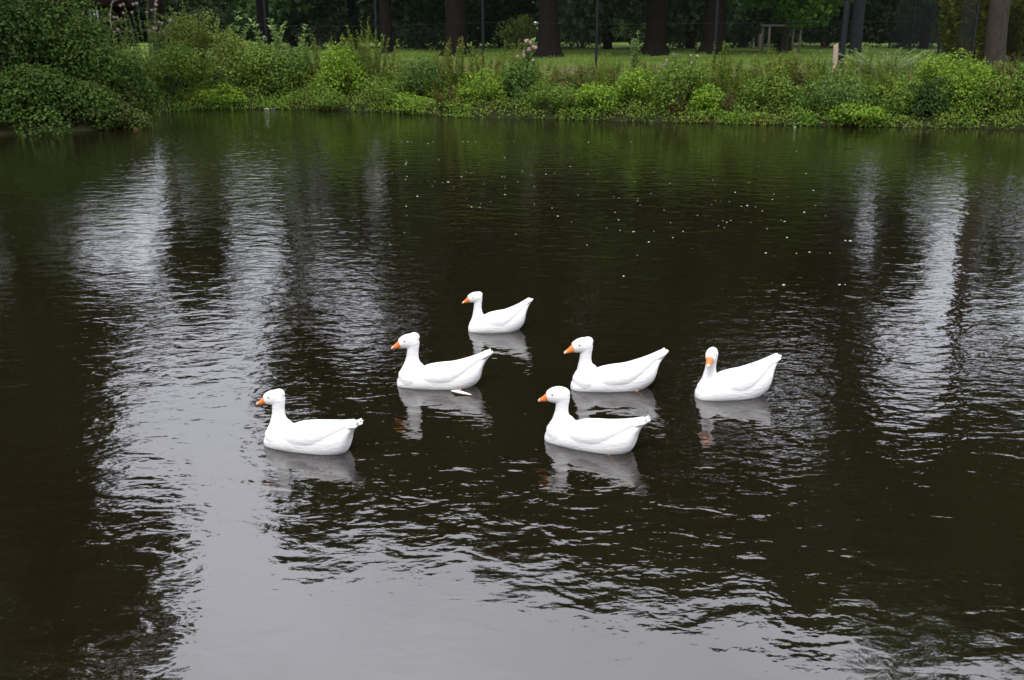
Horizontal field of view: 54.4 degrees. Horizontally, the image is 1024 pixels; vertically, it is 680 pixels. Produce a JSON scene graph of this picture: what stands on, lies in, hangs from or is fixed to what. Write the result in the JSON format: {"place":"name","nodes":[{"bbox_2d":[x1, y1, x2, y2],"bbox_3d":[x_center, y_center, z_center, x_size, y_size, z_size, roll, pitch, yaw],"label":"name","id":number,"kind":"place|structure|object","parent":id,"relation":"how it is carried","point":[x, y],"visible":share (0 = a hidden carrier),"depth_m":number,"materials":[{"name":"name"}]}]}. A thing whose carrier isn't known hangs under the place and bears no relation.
{"place":"outdoors","nodes":[
{"label":"outdoors","id":0,"kind":"place"},
{"bbox_2d":[0,109,1023,679],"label":"pond water","id":1,"kind":"structure","parent":0,"point":[182,293],"depth_m":9.69,"materials":[{"name":"black liquid"}]},
{"bbox_2d":[257,389,362,454],"bbox_3d":[-1.739,0.760,8.610,0.980,0.659,0.392,5,18,15],"label":"goose","id":2,"kind":"object","parent":1,"relation":"on","point":[283,432],"visible":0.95,"depth_m":8.53,"materials":[{"name":"white"}]},
{"bbox_2d":[391,332,492,394],"bbox_3d":[-0.707,0.282,10.068,1.037,0.713,0.496,1,18,4],"label":"goose","id":3,"kind":"object","parent":1,"relation":"on","point":[456,376],"visible":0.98,"depth_m":10.01,"materials":[{"name":"white"}]},
{"bbox_2d":[462,292,532,332],"bbox_3d":[-0.170,-0.295,11.965,0.852,0.602,0.332,-1,18,-4],"label":"goose","id":4,"kind":"object","parent":1,"relation":"on","point":[510,319],"visible":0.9,"depth_m":11.87,"materials":[{"name":"white"}]},
{"bbox_2d":[538,386,650,454],"bbox_3d":[0.704,0.756,8.648,1.025,0.653,0.404,8,19,24],"label":"goose","id":5,"kind":"object","parent":1,"relation":"on","point":[564,428],"visible":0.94,"depth_m":8.56,"materials":[{"name":"white"}]},
{"bbox_2d":[564,337,668,391],"bbox_3d":[1.047,0.296,10.046,1.058,0.697,0.417,-1,18,-2],"label":"goose","id":6,"kind":"object","parent":1,"relation":"on","point":[628,376],"visible":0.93,"depth_m":9.94,"materials":[{"name":"white"}]},
{"bbox_2d":[695,347,781,400],"bbox_3d":[2.243,0.362,9.854,0.869,0.650,0.369,-3,18,-9],"label":"goose","id":7,"kind":"object","parent":1,"relation":"on","point":[750,380],"visible":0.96,"depth_m":9.74,"materials":[{"name":"white"}]},
{"bbox_2d":[0,27,1023,134],"bbox_3d":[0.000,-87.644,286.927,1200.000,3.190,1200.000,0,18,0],"label":"ground","id":8,"kind":"structure","parent":0,"point":[8,128],"depth_m":42.73,"materials":[{"name":"green plant"}]},
{"bbox_2d":[0,63,79,135],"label":"overhanging shrub","id":9,"kind":"object","parent":8,"relation":"on","point":[35,96],"visible":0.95,"depth_m":33.52,"materials":[{"name":"green plant"}]},
{"bbox_2d":[0,0,79,91],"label":"overhanging shrub","id":10,"kind":"object","parent":8,"relation":"on","point":[8,47],"visible":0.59,"depth_m":34.22,"materials":[{"name":"green plant"}]},
{"bbox_2d":[0,0,131,88],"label":"overhanging shrub","id":11,"kind":"object","parent":8,"relation":"on","point":[65,41],"visible":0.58,"depth_m":35.01,"materials":[{"name":"green plant"}]},
{"bbox_2d":[44,72,123,129],"bbox_3d":[-15.268,-8.358,34.910,3.511,2.028,2.184,0,18,0],"label":"overhanging shrub","id":12,"kind":"object","parent":8,"relation":"on","point":[88,101],"visible":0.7,"depth_m":34.39,"materials":[{"name":"green plant"}]},
{"bbox_2d":[30,0,137,45],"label":"shrub","id":13,"kind":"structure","parent":8,"relation":"on","point":[118,10],"depth_m":77.19,"materials":[{"name":"green plant"}]},
{"bbox_2d":[51,29,160,104],"bbox_3d":[-14.822,-9.366,36.205,3.388,3.714,3.001,7,19,21],"label":"overhanging shrub","id":14,"kind":"object","parent":8,"relation":"on","point":[122,81],"visible":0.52,"depth_m":35.61,"materials":[{"name":"green plant"}]},
{"bbox_2d":[94,85,152,128],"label":"overhanging shrub","id":15,"kind":"object","parent":8,"relation":"on","point":[128,112],"visible":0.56,"depth_m":35.33,"materials":[{"name":"green plant"}]},
{"bbox_2d":[101,51,161,114],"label":"overhanging shrub","id":16,"kind":"object","parent":8,"relation":"on","point":[156,97],"visible":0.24,"depth_m":37.48,"materials":[{"name":"green plant"}]},
{"bbox_2d":[106,0,175,77],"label":"plume plant","id":17,"kind":"object","parent":8,"relation":"on","point":[149,39],"visible":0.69,"depth_m":44.19,"materials":[{"name":"green plant"}]},
{"bbox_2d":[151,0,164,56],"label":"tree","id":18,"kind":"object","parent":8,"relation":"on","point":[160,12],"visible":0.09,"depth_m":54.96,"materials":[{"name":"brown plant"}]},
{"bbox_2d":[136,31,216,94],"bbox_3d":[-15.037,-11.906,43.283,4.352,2.896,2.638,0,18,0],"label":"bank shrub","id":19,"kind":"object","parent":8,"relation":"on","point":[186,71],"visible":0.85,"depth_m":42.89,"materials":[{"name":"green plant"}]},
{"bbox_2d":[144,10,217,74],"bbox_3d":[-15.014,-13.465,45.223,3.051,2.933,2.270,0,18,0],"label":"tall weed","id":20,"kind":"object","parent":8,"relation":"on","point":[199,46],"visible":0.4,"depth_m":44.84,"materials":[{"name":"green plant"}]},
{"bbox_2d":[163,0,245,49],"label":"shrub","id":21,"kind":"object","parent":8,"relation":"on","point":[223,14],"visible":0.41,"depth_m":65.93,"materials":[{"name":"green plant"}]},
{"bbox_2d":[157,2,255,85],"bbox_3d":[-13.840,-13.311,45.220,5.267,3.900,2.795,0,18,0],"label":"bank shrub","id":22,"kind":"object","parent":8,"relation":"on","point":[219,52],"visible":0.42,"depth_m":44.83,"materials":[{"name":"green plant"}]},
{"bbox_2d":[177,79,246,104],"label":"bank shrub","id":23,"kind":"object","parent":8,"relation":"on","point":[200,91],"visible":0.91,"depth_m":43.64,"materials":[{"name":"green plant"}]},
{"bbox_2d":[181,0,272,40],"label":"tree","id":24,"kind":"object","parent":8,"relation":"on","point":[193,2],"visible":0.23,"depth_m":78.58,"materials":[{"name":"green plant"}]},
{"bbox_2d":[215,11,250,74],"bbox_3d":[-12.765,-13.451,45.506,1.909,3.055,0.936,3,18,11],"label":"leafy sapling","id":25,"kind":"object","parent":8,"relation":"on","point":[236,28],"visible":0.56,"depth_m":45.37,"materials":[{"name":"green plant"}]},
{"bbox_2d":[203,35,310,99],"bbox_3d":[-11.367,-11.983,44.495,4.679,3.186,2.593,5,18,14],"label":"bank shrub","id":26,"kind":"object","parent":8,"relation":"on","point":[251,65],"visible":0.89,"depth_m":44.11,"materials":[{"name":"green plant"}]},
{"bbox_2d":[256,0,270,52],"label":"tree","id":27,"kind":"object","parent":8,"relation":"on","point":[258,15],"visible":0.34,"depth_m":58.77,"materials":[{"name":"brown plant"}]},
{"bbox_2d":[248,18,287,55],"bbox_3d":[-11.006,-13.154,45.238,1.668,2.840,0.982,0,18,0],"label":"leafy sapling","id":28,"kind":"object","parent":8,"relation":"on","point":[277,38],"visible":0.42,"depth_m":44.99,"materials":[{"name":"green plant"}]},
{"bbox_2d":[234,0,336,47],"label":"tree","id":29,"kind":"object","parent":8,"relation":"on","point":[293,6],"visible":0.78,"depth_m":69.00,"materials":[{"name":"green plant"}]},
{"bbox_2d":[260,44,312,90],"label":"bank shrub","id":30,"kind":"object","parent":8,"relation":"on","point":[289,49],"visible":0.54,"depth_m":44.31,"materials":[{"name":"green plant"}]},
{"bbox_2d":[266,18,307,75],"bbox_3d":[-10.105,-13.133,45.116,2.003,2.815,0.993,0,18,0],"label":"leafy sapling","id":31,"kind":"object","parent":8,"relation":"on","point":[274,33],"visible":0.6,"depth_m":44.88,"materials":[{"name":"green plant"}]},
{"bbox_2d":[300,29,333,73],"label":"tall weed","id":32,"kind":"object","parent":8,"relation":"on","point":[315,49],"visible":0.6,"depth_m":45.60,"materials":[{"name":"green plant"}]},
{"bbox_2d":[287,9,363,50],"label":"shrub","id":33,"kind":"object","parent":8,"relation":"on","point":[326,30],"visible":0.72,"depth_m":68.91,"materials":[{"name":"green plant"}]},
{"bbox_2d":[288,80,365,108],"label":"bank shrub","id":34,"kind":"object","parent":8,"relation":"on","point":[322,102],"visible":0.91,"depth_m":42.89,"materials":[{"name":"green plant"}]},
{"bbox_2d":[304,36,370,98],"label":"bank shrub","id":35,"kind":"object","parent":8,"relation":"on","point":[339,73],"visible":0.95,"depth_m":43.41,"materials":[{"name":"green plant"}]},
{"bbox_2d":[317,0,379,47],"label":"tree","id":36,"kind":"object","parent":8,"relation":"on","point":[352,11],"visible":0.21,"depth_m":72.49,"materials":[{"name":"green plant"}]},
{"bbox_2d":[341,16,398,79],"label":"tall weed","id":37,"kind":"object","parent":8,"relation":"on","point":[368,59],"visible":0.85,"depth_m":44.21,"materials":[{"name":"green plant"}]},
{"bbox_2d":[379,0,392,53],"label":"tree","id":38,"kind":"object","parent":8,"relation":"on","point":[385,18],"visible":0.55,"depth_m":59.80,"materials":[{"name":"brown plant"}]},
{"bbox_2d":[358,69,424,101],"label":"bank shrub","id":39,"kind":"object","parent":8,"relation":"on","point":[391,87],"visible":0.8,"depth_m":42.03,"materials":[{"name":"green plant"}]},
{"bbox_2d":[352,0,445,47],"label":"tree","id":40,"kind":"object","parent":8,"relation":"on","point":[402,12],"visible":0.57,"depth_m":71.06,"materials":[{"name":"green plant"}]},
{"bbox_2d":[389,90,433,114],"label":"bank shrub","id":41,"kind":"object","parent":8,"relation":"on","point":[400,101],"visible":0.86,"depth_m":41.12,"materials":[{"name":"green plant"}]},
{"bbox_2d":[392,18,445,50],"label":"shrub","id":42,"kind":"object","parent":8,"relation":"on","point":[411,43],"visible":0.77,"depth_m":66.24,"materials":[{"name":"green plant"}]},
{"bbox_2d":[396,49,449,97],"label":"bank shrub","id":43,"kind":"object","parent":8,"relation":"on","point":[423,71],"visible":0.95,"depth_m":41.77,"materials":[{"name":"green plant"}]},
{"bbox_2d":[435,86,466,109],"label":"dock plant","id":44,"kind":"object","parent":8,"relation":"on","point":[449,97],"visible":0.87,"depth_m":40.28,"materials":[{"name":"green plant"}]},
{"bbox_2d":[432,36,476,89],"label":"tall weed","id":45,"kind":"object","parent":8,"relation":"on","point":[458,73],"visible":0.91,"depth_m":41.64,"materials":[{"name":"green plant"}]},
{"bbox_2d":[438,0,474,56],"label":"tree","id":46,"kind":"object","parent":8,"relation":"on","point":[449,4],"visible":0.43,"depth_m":56.79,"materials":[{"name":"brown plant"}]},
{"bbox_2d":[6,0,941,43],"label":"distant woodland","id":47,"kind":"object","parent":8,"relation":"on","point":[142,7],"visible":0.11,"depth_m":93.66,"materials":[{"name":"green plant"}]},
{"bbox_2d":[466,48,486,78],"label":"tall weed","id":48,"kind":"object","parent":8,"relation":"on","point":[480,66],"visible":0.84,"depth_m":41.74,"materials":[{"name":"green plant"}]},
{"bbox_2d":[456,68,508,107],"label":"bank shrub","id":49,"kind":"object","parent":8,"relation":"on","point":[489,90],"visible":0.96,"depth_m":40.14,"materials":[{"name":"green plant"}]},
{"bbox_2d":[465,0,537,46],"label":"tree","id":50,"kind":"object","parent":8,"relation":"on","point":[502,13],"visible":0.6,"depth_m":75.17,"materials":[{"name":"green plant"}]},
{"bbox_2d":[491,13,537,48],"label":"shrub","id":51,"kind":"object","parent":8,"relation":"on","point":[523,31],"visible":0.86,"depth_m":68.34,"materials":[{"name":"green plant"}]},
{"bbox_2d":[500,57,539,108],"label":"bank shrub","id":52,"kind":"object","parent":8,"relation":"on","point":[513,79],"visible":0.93,"depth_m":39.61,"materials":[{"name":"green plant"}]},
{"bbox_2d":[516,39,537,92],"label":"flowering plant","id":53,"kind":"object","parent":8,"relation":"on","point":[526,51],"visible":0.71,"depth_m":40.27,"materials":[{"name":"green plant"}]},
{"bbox_2d":[531,0,563,58],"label":"tree","id":54,"kind":"object","parent":8,"relation":"on","point":[543,28],"visible":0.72,"depth_m":54.95,"materials":[{"name":"brown plant"}]},
{"bbox_2d":[528,77,589,109],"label":"bank shrub","id":55,"kind":"object","parent":8,"relation":"on","point":[553,93],"visible":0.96,"depth_m":38.74,"materials":[{"name":"green plant"}]},
{"bbox_2d":[556,63,598,88],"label":"dry stalks","id":56,"kind":"object","parent":8,"relation":"on","point":[583,79],"visible":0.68,"depth_m":40.02,"materials":[{"name":"plant"}]},
{"bbox_2d":[135,67,1023,129],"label":"bushes","id":57,"kind":"object","parent":8,"relation":"on","point":[793,114],"visible":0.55,"depth_m":38.47,"materials":[{"name":"green plant"}]},
{"bbox_2d":[536,0,629,48],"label":"tree","id":58,"kind":"object","parent":8,"relation":"on","point":[584,4],"visible":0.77,"depth_m":68.10,"materials":[{"name":"green plant"}]},
{"bbox_2d":[559,10,609,48],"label":"shrub","id":59,"kind":"object","parent":8,"relation":"on","point":[580,38],"visible":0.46,"depth_m":70.46,"materials":[{"name":"green plant"}]},
{"bbox_2d":[149,0,1023,68],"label":"chain link fence","id":60,"kind":"object","parent":8,"relation":"on","point":[844,27],"visible":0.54,"depth_m":45.42,"materials":[{"name":"grey metal"}]},
{"bbox_2d":[575,81,631,111],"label":"bank shrub","id":61,"kind":"object","parent":8,"relation":"on","point":[586,96],"visible":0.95,"depth_m":38.33,"materials":[{"name":"green plant"}]},
{"bbox_2d":[613,2,645,46],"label":"shrub","id":62,"kind":"object","parent":8,"relation":"on","point":[630,23],"visible":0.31,"depth_m":74.19,"materials":[{"name":"green plant"}]},
{"bbox_2d":[610,65,657,110],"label":"bank shrub","id":63,"kind":"object","parent":8,"relation":"on","point":[635,87],"visible":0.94,"depth_m":38.29,"materials":[{"name":"green plant"}]},
{"bbox_2d":[608,58,659,89],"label":"dry stalks","id":64,"kind":"object","parent":8,"relation":"on","point":[615,72],"visible":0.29,"depth_m":39.69,"materials":[{"name":"plant"}]},
{"bbox_2d":[629,30,640,80],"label":"upright shoot","id":65,"kind":"object","parent":8,"relation":"on","point":[635,60],"visible":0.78,"depth_m":40.70,"materials":[{"name":"green plant"}]},
{"bbox_2d":[638,0,669,55],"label":"tree","id":66,"kind":"object","parent":8,"relation":"on","point":[650,41],"visible":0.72,"depth_m":54.93,"materials":[{"name":"brown plant"}]},
{"bbox_2d":[300,40,1021,106],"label":"tall weeds","id":67,"kind":"object","parent":8,"relation":"on","point":[737,81],"visible":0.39,"depth_m":39.24,"materials":[{"name":"green plant"}]},
{"bbox_2d":[322,55,1019,87],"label":"stalk grass","id":68,"kind":"structure","parent":8,"relation":"on","point":[604,73],"depth_m":41.95,"materials":[{"name":"plant"}]},
{"bbox_2d":[666,101,686,115],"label":"dock plant","id":69,"kind":"object","parent":8,"relation":"on","point":[683,105],"visible":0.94,"depth_m":37.73,"materials":[{"name":"green plant"}]},
{"bbox_2d":[645,52,716,107],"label":"bank shrub","id":70,"kind":"object","parent":8,"relation":"on","point":[692,79],"visible":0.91,"depth_m":38.01,"materials":[{"name":"green plant"}]},
{"bbox_2d":[663,53,698,91],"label":"flowering plant","id":71,"kind":"object","parent":8,"relation":"on","point":[666,60],"visible":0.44,"depth_m":38.81,"materials":[{"name":"green plant"}]},
{"bbox_2d":[617,0,748,48],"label":"tree","id":72,"kind":"object","parent":8,"relation":"on","point":[675,17],"visible":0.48,"depth_m":68.90,"materials":[{"name":"green plant"}]},
{"bbox_2d":[666,18,702,47],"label":"shrub","id":73,"kind":"object","parent":8,"relation":"on","point":[675,41],"visible":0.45,"depth_m":70.31,"materials":[{"name":"green plant"}]},
{"bbox_2d":[690,80,724,113],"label":"bank shrub","id":74,"kind":"object","parent":8,"relation":"on","point":[707,94],"visible":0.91,"depth_m":37.44,"materials":[{"name":"green plant"}]},
{"bbox_2d":[695,0,729,54],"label":"tree","id":75,"kind":"object","parent":8,"relation":"on","point":[711,28],"visible":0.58,"depth_m":55.86,"materials":[{"name":"brown plant"}]},
{"bbox_2d":[717,88,736,111],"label":"shrub","id":76,"kind":"object","parent":8,"relation":"on","point":[726,108],"visible":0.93,"depth_m":37.49,"materials":[{"name":"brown plant"}]},
{"bbox_2d":[725,18,776,47],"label":"shrub","id":77,"kind":"object","parent":8,"relation":"on","point":[746,38],"visible":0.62,"depth_m":71.94,"materials":[{"name":"green plant"}]},
{"bbox_2d":[725,0,808,45],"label":"tree","id":78,"kind":"object","parent":8,"relation":"on","point":[760,14],"visible":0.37,"depth_m":76.40,"materials":[{"name":"green plant"}]},
{"bbox_2d":[740,65,806,110],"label":"bank shrub","id":79,"kind":"object","parent":8,"relation":"on","point":[760,89],"visible":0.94,"depth_m":36.99,"materials":[{"name":"green plant"}]},
{"bbox_2d":[749,47,800,94],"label":"dock plant","id":80,"kind":"object","parent":8,"relation":"on","point":[787,66],"visible":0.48,"depth_m":37.63,"materials":[{"name":"green plant"}]},
{"bbox_2d":[760,24,802,52],"bbox_3d":[16.007,-17.990,59.652,2.585,1.745,1.820,0,18,0],"label":"tree guard","id":81,"kind":"object","parent":8,"relation":"on","point":[768,40],"visible":0.64,"depth_m":58.92,"materials":[{"name":"grey wood"}]},
{"bbox_2d":[772,31,793,52],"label":"shrub","id":82,"kind":"object","parent":8,"relation":"on","point":[776,43],"visible":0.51,"depth_m":61.14,"materials":[{"name":"green plant"}]},
{"bbox_2d":[726,0,853,52],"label":"tree","id":83,"kind":"object","parent":8,"relation":"on","point":[781,7],"visible":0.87,"depth_m":58.18,"materials":[{"name":"green plant"}]},
{"bbox_2d":[773,52,815,85],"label":"dry stalks","id":84,"kind":"object","parent":8,"relation":"on","point":[799,79],"visible":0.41,"depth_m":38.28,"materials":[{"name":"plant"}]},
{"bbox_2d":[790,15,850,47],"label":"shrub","id":85,"kind":"object","parent":8,"relation":"on","point":[816,34],"visible":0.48,"depth_m":72.13,"materials":[{"name":"green plant"}]},
{"bbox_2d":[812,51,847,77],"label":"upright shoot","id":86,"kind":"object","parent":8,"relation":"on","point":[829,66],"visible":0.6,"depth_m":40.87,"materials":[{"name":"green plant"}]},
{"bbox_2d":[792,64,876,116],"bbox_3d":[12.046,-9.082,36.586,3.247,2.070,2.767,0,18,0],"label":"bank shrub","id":87,"kind":"object","parent":8,"relation":"on","point":[851,93],"visible":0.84,"depth_m":36.39,"materials":[{"name":"green plant"}]},
{"bbox_2d":[797,0,891,45],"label":"tree","id":88,"kind":"object","parent":8,"relation":"on","point":[867,8],"visible":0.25,"depth_m":74.37,"materials":[{"name":"green plant"}]},
{"bbox_2d":[824,101,888,124],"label":"bank shrub","id":89,"kind":"object","parent":8,"relation":"on","point":[878,112],"visible":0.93,"depth_m":35.69,"materials":[{"name":"green plant"}]},
{"bbox_2d":[848,0,865,54],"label":"tree","id":90,"kind":"object","parent":8,"relation":"on","point":[855,24],"visible":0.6,"depth_m":56.99,"materials":[{"name":"grey plant"}]},
{"bbox_2d":[823,47,946,78],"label":"arching plant","id":91,"kind":"object","parent":8,"relation":"on","point":[906,63],"visible":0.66,"depth_m":38.87,"materials":[{"name":"green plant"}]},
{"bbox_2d":[866,70,926,114],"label":"bank shrub","id":92,"kind":"object","parent":8,"relation":"on","point":[901,97],"visible":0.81,"depth_m":36.24,"materials":[{"name":"green plant"}]},
{"bbox_2d":[862,6,934,47],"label":"shrub","id":93,"kind":"object","parent":8,"relation":"on","point":[886,32],"visible":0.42,"depth_m":74.50,"materials":[{"name":"green plant"}]},
{"bbox_2d":[889,0,953,48],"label":"tree","id":94,"kind":"object","parent":8,"relation":"on","point":[891,2],"visible":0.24,"depth_m":70.46,"materials":[{"name":"green plant"}]},
{"bbox_2d":[888,0,977,63],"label":"chain link fence","id":95,"kind":"object","parent":8,"relation":"on","point":[913,21],"visible":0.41,"depth_m":59.99,"materials":[{"name":"black paint"}]},
{"bbox_2d":[906,74,960,119],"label":"bank shrub","id":96,"kind":"object","parent":8,"relation":"on","point":[930,95],"visible":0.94,"depth_m":35.82,"materials":[{"name":"green plant"}]},
{"bbox_2d":[910,48,1002,111],"bbox_3d":[16.316,-9.516,36.537,2.714,2.311,3.230,0,18,0],"label":"bank shrub","id":97,"kind":"object","parent":8,"relation":"on","point":[949,73],"visible":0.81,"depth_m":36.11,"materials":[{"name":"green plant"}]},
{"bbox_2d":[936,0,1023,60],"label":"cane thicket","id":98,"kind":"object","parent":8,"relation":"on","point":[951,34],"visible":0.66,"depth_m":48.23,"materials":[{"name":"plant"}]},
{"bbox_2d":[976,78,1002,112],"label":"dock plant","id":99,"kind":"object","parent":8,"relation":"on","point":[990,97],"visible":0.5,"depth_m":35.77,"materials":[{"name":"green plant"}]},
{"bbox_2d":[961,70,1023,115],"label":"bank shrub","id":100,"kind":"object","parent":8,"relation":"on","point":[992,92],"visible":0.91,"depth_m":35.44,"materials":[{"name":"green plant"}]},
{"bbox_2d":[983,0,1010,67],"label":"tree","id":101,"kind":"object","parent":8,"relation":"on","point":[1000,18],"visible":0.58,"depth_m":43.65,"materials":[{"name":"grey plant"}]},
{"bbox_2d":[997,51,1023,92],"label":"dock plant","id":102,"kind":"object","parent":8,"relation":"on","point":[1009,72],"visible":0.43,"depth_m":36.53,"materials":[{"name":"green plant"}]},
{"bbox_2d":[1006,0,1023,60],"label":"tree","id":103,"kind":"object","parent":8,"relation":"on","point":[1013,44],"visible":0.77,"depth_m":48.44,"materials":[{"name":"plant"}]},
{"bbox_2d":[1007,59,1023,120],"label":"bank shrub","id":104,"kind":"object","parent":8,"relation":"on","point":[1020,94],"visible":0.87,"depth_m":35.55,"materials":[{"name":"green plant"}]},
{"bbox_2d":[300,47,1023,76],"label":"lawn grass","id":105,"kind":"structure","parent":0,"point":[600,53],"depth_m":53.25,"materials":[{"name":"green plant"}]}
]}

